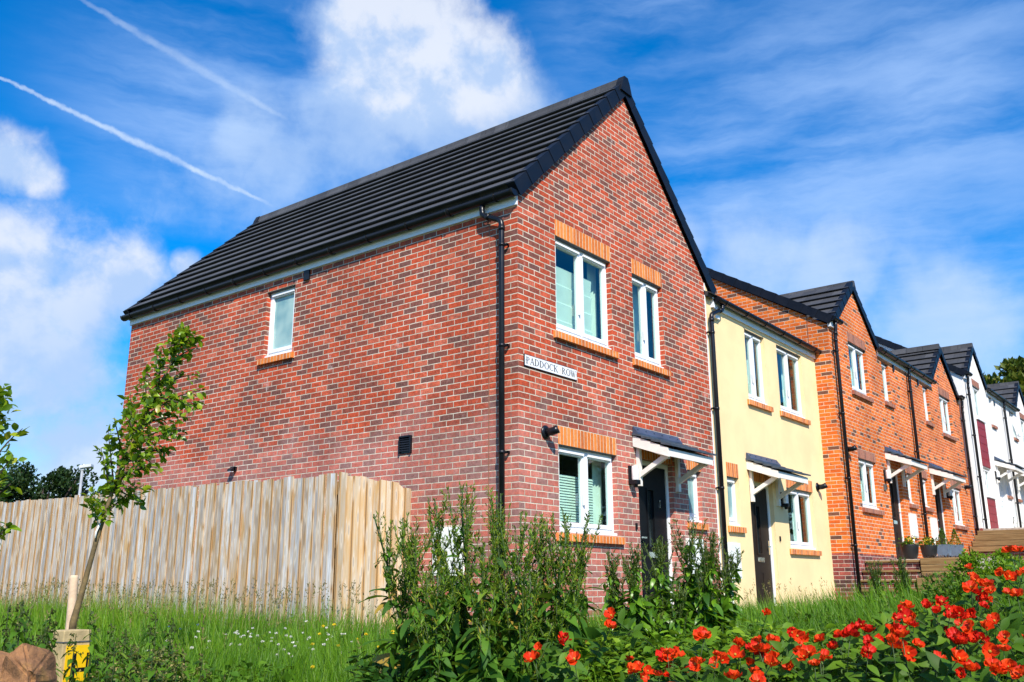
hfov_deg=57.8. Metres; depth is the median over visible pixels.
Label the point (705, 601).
dock plant
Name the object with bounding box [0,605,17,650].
nettle
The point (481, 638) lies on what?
dock plant
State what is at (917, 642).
poppy
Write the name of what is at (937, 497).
door
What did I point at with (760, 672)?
poppy
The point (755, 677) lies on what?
poppy
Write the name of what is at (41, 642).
nettle
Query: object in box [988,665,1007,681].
poppy
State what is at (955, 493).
window
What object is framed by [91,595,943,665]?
ground
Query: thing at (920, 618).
poppy
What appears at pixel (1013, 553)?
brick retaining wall
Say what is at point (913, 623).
poppy
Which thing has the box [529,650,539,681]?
poppy
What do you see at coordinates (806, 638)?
poppy
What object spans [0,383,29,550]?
sapling tree
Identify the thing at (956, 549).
potted plant
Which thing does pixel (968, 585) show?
poppy
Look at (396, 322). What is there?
red brick house
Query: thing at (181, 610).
tall grass
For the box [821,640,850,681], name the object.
poppy
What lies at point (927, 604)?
poppy
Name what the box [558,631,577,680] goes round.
poppy
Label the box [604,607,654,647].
poppy
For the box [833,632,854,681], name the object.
poppy
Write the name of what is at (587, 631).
dock plant
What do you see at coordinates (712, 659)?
poppy
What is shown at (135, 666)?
nettle
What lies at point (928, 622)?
poppy
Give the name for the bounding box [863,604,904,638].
poppy
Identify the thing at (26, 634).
nettle
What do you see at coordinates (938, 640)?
poppy
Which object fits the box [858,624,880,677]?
poppy
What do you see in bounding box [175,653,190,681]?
nettle
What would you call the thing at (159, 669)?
nettle
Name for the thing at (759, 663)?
poppy
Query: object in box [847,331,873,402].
window
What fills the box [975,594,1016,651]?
poppy
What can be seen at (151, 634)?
nettle
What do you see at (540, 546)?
dock plant
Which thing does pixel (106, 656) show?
nettle
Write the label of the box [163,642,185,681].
nettle
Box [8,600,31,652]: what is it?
nettle
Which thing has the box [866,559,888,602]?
dock plant
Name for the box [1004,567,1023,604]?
poppy
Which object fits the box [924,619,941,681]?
poppy
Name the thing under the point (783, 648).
poppy
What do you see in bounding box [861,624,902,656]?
poppy
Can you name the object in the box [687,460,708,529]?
window
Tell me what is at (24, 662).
rock
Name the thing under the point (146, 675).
nettle
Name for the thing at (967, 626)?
poppy
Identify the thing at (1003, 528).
path
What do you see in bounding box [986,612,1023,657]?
poppy
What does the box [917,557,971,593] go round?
sleeper wall
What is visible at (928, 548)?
potted plant
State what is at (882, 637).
poppy
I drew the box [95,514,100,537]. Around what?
plant tag
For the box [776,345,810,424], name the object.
window
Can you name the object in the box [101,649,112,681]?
nettle
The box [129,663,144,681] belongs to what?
nettle
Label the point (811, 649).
poppy
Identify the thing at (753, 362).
window
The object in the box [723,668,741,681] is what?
poppy
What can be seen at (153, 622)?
nettle
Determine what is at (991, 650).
poppy
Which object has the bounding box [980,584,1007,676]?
poppy
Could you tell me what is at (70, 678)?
nettle
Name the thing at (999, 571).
poppy
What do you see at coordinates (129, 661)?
nettle
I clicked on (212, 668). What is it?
weed leaves
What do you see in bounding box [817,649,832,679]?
poppy
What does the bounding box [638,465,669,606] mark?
door
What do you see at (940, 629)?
poppy
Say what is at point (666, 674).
poppy
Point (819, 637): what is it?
poppy
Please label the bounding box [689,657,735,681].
poppy
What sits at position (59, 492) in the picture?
dark tree
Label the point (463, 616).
dock plant
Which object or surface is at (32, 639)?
nettle
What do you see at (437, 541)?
dock plant
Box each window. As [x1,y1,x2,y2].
[257,284,295,365]
[553,219,618,358]
[556,426,625,544]
[631,258,670,376]
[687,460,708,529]
[726,462,746,532]
[744,329,773,411]
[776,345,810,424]
[786,480,821,555]
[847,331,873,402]
[857,448,884,514]
[881,362,895,408]
[906,466,918,508]
[922,385,934,427]
[922,471,933,511]
[938,387,956,441]
[950,480,968,530]
[971,378,980,418]
[983,468,991,496]
[988,397,997,429]
[1004,471,1013,499]
[1010,412,1020,441]
[1019,412,1023,442]
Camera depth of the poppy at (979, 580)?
5.07 m
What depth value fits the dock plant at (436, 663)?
4.96 m
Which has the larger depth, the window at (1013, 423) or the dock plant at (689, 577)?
the window at (1013, 423)
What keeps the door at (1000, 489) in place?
in the white rendered house at (992, 467)
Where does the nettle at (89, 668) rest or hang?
on the ground at (228, 638)
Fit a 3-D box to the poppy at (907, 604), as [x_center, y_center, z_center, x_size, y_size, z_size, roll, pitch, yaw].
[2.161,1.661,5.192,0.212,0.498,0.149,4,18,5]
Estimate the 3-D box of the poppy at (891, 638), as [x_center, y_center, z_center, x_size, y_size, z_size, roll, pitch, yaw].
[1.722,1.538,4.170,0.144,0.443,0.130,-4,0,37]
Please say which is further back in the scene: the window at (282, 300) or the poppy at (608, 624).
the window at (282, 300)
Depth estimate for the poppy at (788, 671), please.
4.62 m
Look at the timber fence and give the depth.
11.70 m
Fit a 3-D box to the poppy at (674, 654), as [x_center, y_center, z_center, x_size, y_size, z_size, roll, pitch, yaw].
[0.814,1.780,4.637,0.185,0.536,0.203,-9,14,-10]
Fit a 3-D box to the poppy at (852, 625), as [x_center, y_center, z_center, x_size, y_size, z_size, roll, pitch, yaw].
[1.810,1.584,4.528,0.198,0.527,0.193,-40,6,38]
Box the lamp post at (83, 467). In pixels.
[78,464,93,496]
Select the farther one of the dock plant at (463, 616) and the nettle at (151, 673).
the dock plant at (463, 616)
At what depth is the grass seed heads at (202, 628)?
8.38 m
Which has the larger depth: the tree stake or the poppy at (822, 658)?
the tree stake
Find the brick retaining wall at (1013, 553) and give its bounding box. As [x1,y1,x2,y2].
[976,545,1023,563]
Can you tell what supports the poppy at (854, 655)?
on the flower bed foliage at (665, 642)
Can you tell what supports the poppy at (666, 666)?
on the flower bed foliage at (665, 642)
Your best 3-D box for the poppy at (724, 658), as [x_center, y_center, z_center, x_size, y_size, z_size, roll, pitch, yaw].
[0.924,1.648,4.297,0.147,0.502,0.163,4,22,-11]
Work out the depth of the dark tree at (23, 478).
34.97 m
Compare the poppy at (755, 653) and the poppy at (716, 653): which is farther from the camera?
the poppy at (755, 653)
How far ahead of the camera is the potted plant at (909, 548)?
18.31 m
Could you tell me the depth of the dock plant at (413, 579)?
5.42 m
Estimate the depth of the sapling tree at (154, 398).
6.82 m
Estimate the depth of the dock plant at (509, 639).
5.29 m
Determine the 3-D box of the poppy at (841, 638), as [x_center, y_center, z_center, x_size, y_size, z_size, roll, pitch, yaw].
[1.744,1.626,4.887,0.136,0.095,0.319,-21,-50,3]
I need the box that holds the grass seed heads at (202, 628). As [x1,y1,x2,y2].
[1,594,551,680]
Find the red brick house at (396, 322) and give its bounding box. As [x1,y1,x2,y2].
[116,76,720,624]
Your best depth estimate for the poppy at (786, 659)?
4.34 m
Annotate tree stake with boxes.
[65,575,78,628]
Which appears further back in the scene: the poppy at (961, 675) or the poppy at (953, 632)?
the poppy at (953, 632)
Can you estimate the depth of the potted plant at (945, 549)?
20.36 m
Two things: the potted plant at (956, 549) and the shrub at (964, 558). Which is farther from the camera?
the potted plant at (956, 549)
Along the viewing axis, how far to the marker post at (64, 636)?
5.45 m
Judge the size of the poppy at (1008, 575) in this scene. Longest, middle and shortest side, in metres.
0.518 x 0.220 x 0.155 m
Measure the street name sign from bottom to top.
0.148 m
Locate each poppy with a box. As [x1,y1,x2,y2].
[523,650,559,681]
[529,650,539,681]
[534,642,566,662]
[547,649,574,681]
[552,635,583,681]
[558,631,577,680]
[564,651,580,681]
[584,620,616,677]
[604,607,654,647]
[617,670,648,681]
[622,661,643,681]
[625,655,635,675]
[627,661,642,681]
[643,665,653,681]
[654,646,685,681]
[654,670,662,681]
[655,644,689,680]
[655,649,678,679]
[660,662,677,681]
[661,648,687,681]
[663,670,670,679]
[680,630,711,681]
[683,656,705,681]
[688,626,724,672]
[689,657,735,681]
[702,650,722,681]
[708,656,744,680]
[719,652,729,674]
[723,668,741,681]
[725,639,750,670]
[727,645,747,681]
[727,668,765,681]
[731,637,742,669]
[745,640,778,674]
[745,657,754,681]
[748,608,770,643]
[748,666,758,672]
[749,642,768,681]
[749,673,763,681]
[750,652,780,667]
[751,633,779,659]
[752,635,768,659]
[753,651,767,681]
[759,643,784,676]
[762,653,774,681]
[764,655,779,675]
[765,650,779,678]
[769,629,804,659]
[771,645,790,681]
[777,631,808,669]
[777,645,800,677]
[780,627,796,642]
[781,660,824,681]
[793,649,820,681]
[794,644,823,681]
[808,658,827,681]
[814,633,853,681]
[816,653,825,674]
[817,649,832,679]
[819,648,872,675]
[821,630,852,679]
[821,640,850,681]
[822,626,865,681]
[828,629,853,652]
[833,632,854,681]
[841,637,850,653]
[847,622,913,681]
[848,618,882,674]
[849,643,883,681]
[854,633,881,672]
[856,620,907,681]
[857,626,894,679]
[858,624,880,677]
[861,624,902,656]
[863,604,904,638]
[863,634,906,671]
[864,640,902,679]
[867,612,901,634]
[877,636,884,673]
[878,645,916,681]
[880,634,908,681]
[881,629,918,681]
[884,600,914,649]
[893,628,910,657]
[897,608,933,676]
[897,639,939,681]
[900,620,922,670]
[901,638,924,676]
[903,617,928,681]
[909,610,973,651]
[916,598,930,624]
[917,626,948,654]
[918,647,968,681]
[920,595,949,635]
[922,601,944,635]
[923,604,952,651]
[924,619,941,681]
[925,605,947,652]
[930,609,958,675]
[933,650,951,681]
[934,605,966,634]
[940,630,959,674]
[943,632,972,660]
[947,626,1003,681]
[950,633,965,681]
[953,641,999,681]
[954,580,981,649]
[954,618,993,649]
[954,666,989,681]
[960,619,1010,659]
[960,637,979,679]
[961,563,976,604]
[962,572,981,611]
[963,601,988,631]
[963,662,980,677]
[965,587,984,649]
[966,607,1022,647]
[966,632,986,656]
[967,630,1023,681]
[970,574,991,614]
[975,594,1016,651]
[976,657,999,676]
[977,578,999,623]
[979,635,989,667]
[980,578,1004,637]
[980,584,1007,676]
[980,619,993,634]
[981,592,1023,617]
[984,570,1016,611]
[986,596,1023,622]
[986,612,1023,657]
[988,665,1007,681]
[989,662,1000,681]
[994,566,1023,604]
[996,630,1021,664]
[997,644,1014,681]
[999,658,1023,681]
[1001,545,1023,605]
[1002,588,1023,633]
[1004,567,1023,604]
[1007,588,1023,637]
[1008,545,1023,587]
[1010,666,1023,678]
[1014,570,1023,612]
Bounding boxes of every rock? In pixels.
[0,643,56,681]
[0,651,9,674]
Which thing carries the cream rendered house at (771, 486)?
on the ground at (228, 638)
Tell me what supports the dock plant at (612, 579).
on the ground at (228, 638)
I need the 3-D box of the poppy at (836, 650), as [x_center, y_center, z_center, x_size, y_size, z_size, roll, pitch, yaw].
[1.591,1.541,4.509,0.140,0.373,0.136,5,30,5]
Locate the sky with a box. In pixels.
[0,0,1023,529]
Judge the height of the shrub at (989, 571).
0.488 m
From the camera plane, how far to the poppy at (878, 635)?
4.64 m
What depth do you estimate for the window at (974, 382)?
28.41 m
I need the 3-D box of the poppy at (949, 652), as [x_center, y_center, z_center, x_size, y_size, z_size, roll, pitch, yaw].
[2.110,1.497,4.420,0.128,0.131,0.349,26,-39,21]
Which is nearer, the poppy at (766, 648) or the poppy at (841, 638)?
the poppy at (766, 648)
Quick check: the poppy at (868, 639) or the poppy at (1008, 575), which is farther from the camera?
the poppy at (1008, 575)
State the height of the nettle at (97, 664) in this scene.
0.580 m
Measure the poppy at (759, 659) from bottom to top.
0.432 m
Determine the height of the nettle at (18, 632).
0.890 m
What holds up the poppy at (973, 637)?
on the flower bed foliage at (665, 642)
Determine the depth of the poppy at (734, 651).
4.36 m
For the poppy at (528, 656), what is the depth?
4.80 m
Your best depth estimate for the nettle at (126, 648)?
5.47 m
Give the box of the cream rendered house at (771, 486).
[703,283,835,607]
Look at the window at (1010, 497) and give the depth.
29.66 m
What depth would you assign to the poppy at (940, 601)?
4.77 m
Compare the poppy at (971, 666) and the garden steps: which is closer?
the poppy at (971, 666)
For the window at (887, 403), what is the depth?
21.63 m
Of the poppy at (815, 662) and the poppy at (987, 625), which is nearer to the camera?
the poppy at (815, 662)
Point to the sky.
(878, 145)
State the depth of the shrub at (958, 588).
6.68 m
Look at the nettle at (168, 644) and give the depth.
5.51 m
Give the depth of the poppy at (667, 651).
4.33 m
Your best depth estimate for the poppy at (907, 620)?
4.63 m
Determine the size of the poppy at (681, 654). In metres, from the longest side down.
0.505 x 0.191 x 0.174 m
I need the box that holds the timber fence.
[0,472,410,631]
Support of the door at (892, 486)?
in the orange brick house at (871, 465)
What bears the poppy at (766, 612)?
on the flower bed foliage at (665, 642)
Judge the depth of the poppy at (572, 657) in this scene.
4.42 m
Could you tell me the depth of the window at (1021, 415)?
33.94 m
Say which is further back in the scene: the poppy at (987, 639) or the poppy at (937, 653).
the poppy at (987, 639)
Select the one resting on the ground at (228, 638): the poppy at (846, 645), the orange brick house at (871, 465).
the orange brick house at (871, 465)
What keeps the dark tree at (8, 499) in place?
on the ground at (228, 638)
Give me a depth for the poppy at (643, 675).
4.56 m
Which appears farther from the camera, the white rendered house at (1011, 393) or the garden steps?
the white rendered house at (1011, 393)
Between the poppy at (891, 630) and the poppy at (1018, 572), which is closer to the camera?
the poppy at (891, 630)
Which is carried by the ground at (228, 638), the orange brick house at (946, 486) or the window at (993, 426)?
the orange brick house at (946, 486)
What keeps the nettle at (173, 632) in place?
on the ground at (228, 638)
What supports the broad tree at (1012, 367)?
on the ground at (228, 638)
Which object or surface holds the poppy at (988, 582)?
on the flower bed foliage at (665, 642)
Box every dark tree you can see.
[0,461,99,589]
[0,490,64,578]
[18,476,102,552]
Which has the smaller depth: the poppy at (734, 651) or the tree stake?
the poppy at (734, 651)
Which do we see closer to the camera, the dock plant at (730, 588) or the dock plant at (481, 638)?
the dock plant at (481, 638)
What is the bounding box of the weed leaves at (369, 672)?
[344,640,643,681]
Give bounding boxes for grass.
[0,581,864,644]
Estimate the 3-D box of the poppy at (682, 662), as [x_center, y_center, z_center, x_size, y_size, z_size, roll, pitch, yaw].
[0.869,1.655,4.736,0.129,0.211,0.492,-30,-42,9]
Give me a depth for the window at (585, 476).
11.85 m
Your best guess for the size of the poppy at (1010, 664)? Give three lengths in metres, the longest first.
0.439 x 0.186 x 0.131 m
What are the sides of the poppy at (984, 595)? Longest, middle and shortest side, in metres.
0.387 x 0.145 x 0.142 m
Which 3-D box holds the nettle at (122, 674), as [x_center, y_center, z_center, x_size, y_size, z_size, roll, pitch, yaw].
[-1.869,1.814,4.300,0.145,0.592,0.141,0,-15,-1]
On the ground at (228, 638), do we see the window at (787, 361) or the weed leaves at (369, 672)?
the weed leaves at (369, 672)
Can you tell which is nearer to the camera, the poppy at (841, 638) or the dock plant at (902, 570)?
the poppy at (841, 638)
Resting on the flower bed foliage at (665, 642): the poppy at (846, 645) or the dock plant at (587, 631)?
the poppy at (846, 645)
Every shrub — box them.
[921,571,1011,617]
[940,548,1023,585]
[978,554,1023,597]
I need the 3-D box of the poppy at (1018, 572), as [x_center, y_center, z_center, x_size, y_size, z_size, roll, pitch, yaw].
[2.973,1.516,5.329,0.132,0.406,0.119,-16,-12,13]
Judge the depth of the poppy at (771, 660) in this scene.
3.93 m
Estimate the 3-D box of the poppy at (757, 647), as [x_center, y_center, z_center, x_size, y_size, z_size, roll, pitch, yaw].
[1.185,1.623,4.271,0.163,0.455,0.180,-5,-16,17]
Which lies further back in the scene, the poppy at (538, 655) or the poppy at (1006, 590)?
the poppy at (1006, 590)
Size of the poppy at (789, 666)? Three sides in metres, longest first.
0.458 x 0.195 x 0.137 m
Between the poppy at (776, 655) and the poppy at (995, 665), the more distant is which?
the poppy at (776, 655)
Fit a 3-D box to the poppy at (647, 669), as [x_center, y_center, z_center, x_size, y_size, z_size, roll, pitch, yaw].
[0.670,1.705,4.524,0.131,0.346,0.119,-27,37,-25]
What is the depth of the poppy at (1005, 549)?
5.70 m
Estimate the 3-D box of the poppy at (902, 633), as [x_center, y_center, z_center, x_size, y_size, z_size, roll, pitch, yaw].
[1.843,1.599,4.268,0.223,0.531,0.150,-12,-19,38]
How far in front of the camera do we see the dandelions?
7.21 m
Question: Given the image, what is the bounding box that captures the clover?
[91,612,759,680]
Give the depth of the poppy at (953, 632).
4.34 m
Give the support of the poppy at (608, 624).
on the flower bed foliage at (665, 642)
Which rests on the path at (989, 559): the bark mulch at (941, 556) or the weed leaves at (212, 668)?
the bark mulch at (941, 556)
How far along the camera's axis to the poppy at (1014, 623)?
4.81 m
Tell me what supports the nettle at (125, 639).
on the ground at (228, 638)
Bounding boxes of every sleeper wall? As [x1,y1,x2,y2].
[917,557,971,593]
[970,529,1023,551]
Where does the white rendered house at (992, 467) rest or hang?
on the ground at (228, 638)
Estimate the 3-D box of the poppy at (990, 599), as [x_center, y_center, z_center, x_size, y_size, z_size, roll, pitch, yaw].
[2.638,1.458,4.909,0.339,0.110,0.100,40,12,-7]
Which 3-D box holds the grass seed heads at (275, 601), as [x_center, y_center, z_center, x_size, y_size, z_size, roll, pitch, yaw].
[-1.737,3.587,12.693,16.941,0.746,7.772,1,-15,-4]
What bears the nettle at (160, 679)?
on the ground at (228, 638)
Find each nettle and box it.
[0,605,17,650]
[2,630,16,652]
[4,604,28,651]
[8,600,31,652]
[11,608,33,645]
[24,630,35,643]
[26,635,37,645]
[36,619,57,668]
[36,635,49,649]
[37,627,55,654]
[38,608,59,676]
[38,634,48,649]
[50,620,62,673]
[61,633,83,681]
[79,611,104,681]
[86,653,102,681]
[91,670,99,681]
[97,623,118,681]
[99,666,120,681]
[100,641,113,678]
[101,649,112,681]
[102,641,128,681]
[108,629,129,678]
[116,631,131,681]
[118,664,130,681]
[120,644,146,681]
[120,646,136,681]
[128,647,148,681]
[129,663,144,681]
[139,649,165,681]
[140,625,158,681]
[141,612,163,669]
[141,665,157,681]
[146,644,166,680]
[151,648,170,679]
[155,670,172,681]
[157,618,179,681]
[157,649,169,679]
[161,624,179,675]
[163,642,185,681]
[165,654,185,681]
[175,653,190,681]
[192,653,211,681]
[199,668,212,681]
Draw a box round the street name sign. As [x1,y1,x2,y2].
[524,354,576,380]
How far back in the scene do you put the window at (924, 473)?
22.79 m
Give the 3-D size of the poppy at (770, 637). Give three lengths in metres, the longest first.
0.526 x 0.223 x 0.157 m
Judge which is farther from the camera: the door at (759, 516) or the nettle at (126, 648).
the door at (759, 516)
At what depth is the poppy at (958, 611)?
4.62 m
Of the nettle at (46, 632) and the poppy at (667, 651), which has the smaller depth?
the poppy at (667, 651)
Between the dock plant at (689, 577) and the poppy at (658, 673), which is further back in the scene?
the dock plant at (689, 577)
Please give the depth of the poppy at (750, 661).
4.32 m
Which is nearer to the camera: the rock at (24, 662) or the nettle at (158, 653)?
the rock at (24, 662)
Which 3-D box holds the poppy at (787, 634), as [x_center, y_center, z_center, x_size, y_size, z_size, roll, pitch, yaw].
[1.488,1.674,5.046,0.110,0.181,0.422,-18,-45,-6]
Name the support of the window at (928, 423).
in the orange brick house at (946, 486)
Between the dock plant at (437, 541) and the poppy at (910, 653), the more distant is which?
the dock plant at (437, 541)
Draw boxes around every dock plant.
[358,511,425,681]
[391,517,456,681]
[400,560,471,681]
[408,497,478,668]
[429,481,509,679]
[450,541,521,681]
[471,485,524,663]
[487,509,550,681]
[497,564,553,681]
[523,512,606,681]
[526,515,570,644]
[539,507,612,676]
[598,550,628,640]
[616,542,663,643]
[639,535,685,641]
[660,576,696,645]
[662,517,707,627]
[686,530,735,632]
[712,547,747,633]
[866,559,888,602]
[889,556,916,598]
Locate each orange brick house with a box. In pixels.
[707,267,929,601]
[890,343,978,554]
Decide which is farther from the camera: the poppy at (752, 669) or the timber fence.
the timber fence
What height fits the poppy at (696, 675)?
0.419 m
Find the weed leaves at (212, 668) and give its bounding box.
[75,653,294,681]
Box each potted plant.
[896,535,920,558]
[918,534,937,557]
[937,528,951,557]
[949,528,963,556]
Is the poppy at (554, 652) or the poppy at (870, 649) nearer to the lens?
the poppy at (870, 649)
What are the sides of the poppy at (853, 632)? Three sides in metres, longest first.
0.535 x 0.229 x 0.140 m
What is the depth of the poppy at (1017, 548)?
5.47 m
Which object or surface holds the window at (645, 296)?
in the red brick house at (396, 322)
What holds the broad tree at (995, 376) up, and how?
on the ground at (228, 638)
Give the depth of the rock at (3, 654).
3.81 m
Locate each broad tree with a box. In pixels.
[983,355,1023,396]
[992,372,1003,382]
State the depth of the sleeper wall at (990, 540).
24.43 m
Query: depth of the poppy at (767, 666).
4.47 m
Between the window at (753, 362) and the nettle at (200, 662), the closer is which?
the nettle at (200, 662)
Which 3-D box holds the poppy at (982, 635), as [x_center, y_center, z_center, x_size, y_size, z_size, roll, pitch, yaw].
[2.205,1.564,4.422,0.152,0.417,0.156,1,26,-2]
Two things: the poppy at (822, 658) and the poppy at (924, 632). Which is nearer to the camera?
the poppy at (822, 658)
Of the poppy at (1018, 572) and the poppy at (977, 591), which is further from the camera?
the poppy at (1018, 572)
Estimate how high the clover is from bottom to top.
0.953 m
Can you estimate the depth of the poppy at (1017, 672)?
3.54 m
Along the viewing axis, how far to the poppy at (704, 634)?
4.54 m
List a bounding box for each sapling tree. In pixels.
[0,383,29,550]
[69,322,205,628]
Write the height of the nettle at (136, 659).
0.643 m
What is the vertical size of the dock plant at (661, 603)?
1.196 m
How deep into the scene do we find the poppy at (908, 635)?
4.55 m
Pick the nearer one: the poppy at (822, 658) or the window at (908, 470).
the poppy at (822, 658)
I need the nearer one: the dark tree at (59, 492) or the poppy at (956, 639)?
the poppy at (956, 639)
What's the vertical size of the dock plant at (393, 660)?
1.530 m
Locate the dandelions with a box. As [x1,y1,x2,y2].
[310,619,602,681]
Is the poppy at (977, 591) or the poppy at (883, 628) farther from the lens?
the poppy at (977, 591)
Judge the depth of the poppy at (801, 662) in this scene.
4.14 m
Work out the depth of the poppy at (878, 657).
4.39 m
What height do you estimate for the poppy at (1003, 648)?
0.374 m
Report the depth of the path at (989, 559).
18.86 m
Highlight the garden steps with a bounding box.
[861,560,920,596]
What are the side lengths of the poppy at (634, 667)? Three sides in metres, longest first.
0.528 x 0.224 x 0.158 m
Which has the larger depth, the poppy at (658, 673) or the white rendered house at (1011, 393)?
the white rendered house at (1011, 393)
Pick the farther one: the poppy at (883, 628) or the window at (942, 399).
the window at (942, 399)
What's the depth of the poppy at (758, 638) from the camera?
4.54 m
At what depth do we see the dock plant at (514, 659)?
4.99 m
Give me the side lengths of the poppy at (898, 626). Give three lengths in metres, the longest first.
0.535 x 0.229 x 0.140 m
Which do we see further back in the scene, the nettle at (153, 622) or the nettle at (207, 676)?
the nettle at (153, 622)
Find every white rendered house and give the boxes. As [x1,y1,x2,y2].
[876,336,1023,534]
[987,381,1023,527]
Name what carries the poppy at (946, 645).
in the flower bed foliage at (665, 642)
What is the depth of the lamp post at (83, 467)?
27.09 m
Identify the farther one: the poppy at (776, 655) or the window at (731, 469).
the window at (731, 469)
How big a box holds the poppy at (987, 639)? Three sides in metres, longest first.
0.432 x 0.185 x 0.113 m
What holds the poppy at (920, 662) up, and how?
on the flower bed foliage at (665, 642)
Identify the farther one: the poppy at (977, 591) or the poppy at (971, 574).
the poppy at (971, 574)
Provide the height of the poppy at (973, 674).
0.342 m
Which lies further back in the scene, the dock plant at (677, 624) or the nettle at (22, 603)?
the dock plant at (677, 624)
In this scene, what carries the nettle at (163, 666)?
on the ground at (228, 638)
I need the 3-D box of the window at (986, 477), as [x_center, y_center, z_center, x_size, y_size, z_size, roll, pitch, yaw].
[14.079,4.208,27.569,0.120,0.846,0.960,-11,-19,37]
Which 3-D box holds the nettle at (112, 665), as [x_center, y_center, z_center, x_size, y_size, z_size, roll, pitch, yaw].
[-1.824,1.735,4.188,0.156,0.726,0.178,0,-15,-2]
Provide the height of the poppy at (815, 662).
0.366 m
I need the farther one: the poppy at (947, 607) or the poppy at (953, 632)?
the poppy at (947, 607)
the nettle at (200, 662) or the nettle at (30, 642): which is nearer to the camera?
the nettle at (200, 662)
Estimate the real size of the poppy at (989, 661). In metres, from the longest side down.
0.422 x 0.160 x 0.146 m
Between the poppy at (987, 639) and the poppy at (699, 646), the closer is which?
the poppy at (987, 639)
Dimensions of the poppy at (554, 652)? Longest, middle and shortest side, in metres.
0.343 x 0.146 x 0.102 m
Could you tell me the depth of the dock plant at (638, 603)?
6.60 m
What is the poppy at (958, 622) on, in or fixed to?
on the flower bed foliage at (665, 642)
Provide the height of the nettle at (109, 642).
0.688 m
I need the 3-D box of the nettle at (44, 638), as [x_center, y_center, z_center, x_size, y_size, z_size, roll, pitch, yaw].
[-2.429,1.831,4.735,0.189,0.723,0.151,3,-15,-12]
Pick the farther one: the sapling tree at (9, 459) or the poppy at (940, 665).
the sapling tree at (9, 459)
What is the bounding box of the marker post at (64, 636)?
[48,629,91,681]
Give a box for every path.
[866,557,1005,574]
[983,527,1023,530]
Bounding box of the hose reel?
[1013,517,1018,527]
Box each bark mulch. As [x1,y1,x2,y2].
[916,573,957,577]
[922,554,977,557]
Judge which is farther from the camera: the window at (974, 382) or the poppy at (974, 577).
the window at (974, 382)
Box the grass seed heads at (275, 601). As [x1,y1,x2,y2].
[0,576,855,640]
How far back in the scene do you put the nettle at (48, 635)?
4.50 m
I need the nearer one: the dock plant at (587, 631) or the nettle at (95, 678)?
the nettle at (95, 678)
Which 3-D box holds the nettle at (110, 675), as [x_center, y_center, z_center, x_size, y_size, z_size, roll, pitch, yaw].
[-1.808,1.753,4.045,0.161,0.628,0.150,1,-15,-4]
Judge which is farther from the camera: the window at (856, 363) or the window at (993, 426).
the window at (993, 426)
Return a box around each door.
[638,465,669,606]
[749,486,773,605]
[889,472,903,558]
[935,485,944,543]
[998,470,1006,527]
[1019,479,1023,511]
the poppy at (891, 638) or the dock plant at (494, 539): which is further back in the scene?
the dock plant at (494, 539)
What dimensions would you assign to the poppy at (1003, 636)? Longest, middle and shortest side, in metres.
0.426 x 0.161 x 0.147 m
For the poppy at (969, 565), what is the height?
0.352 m
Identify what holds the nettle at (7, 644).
on the ground at (228, 638)
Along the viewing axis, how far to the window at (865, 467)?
19.48 m

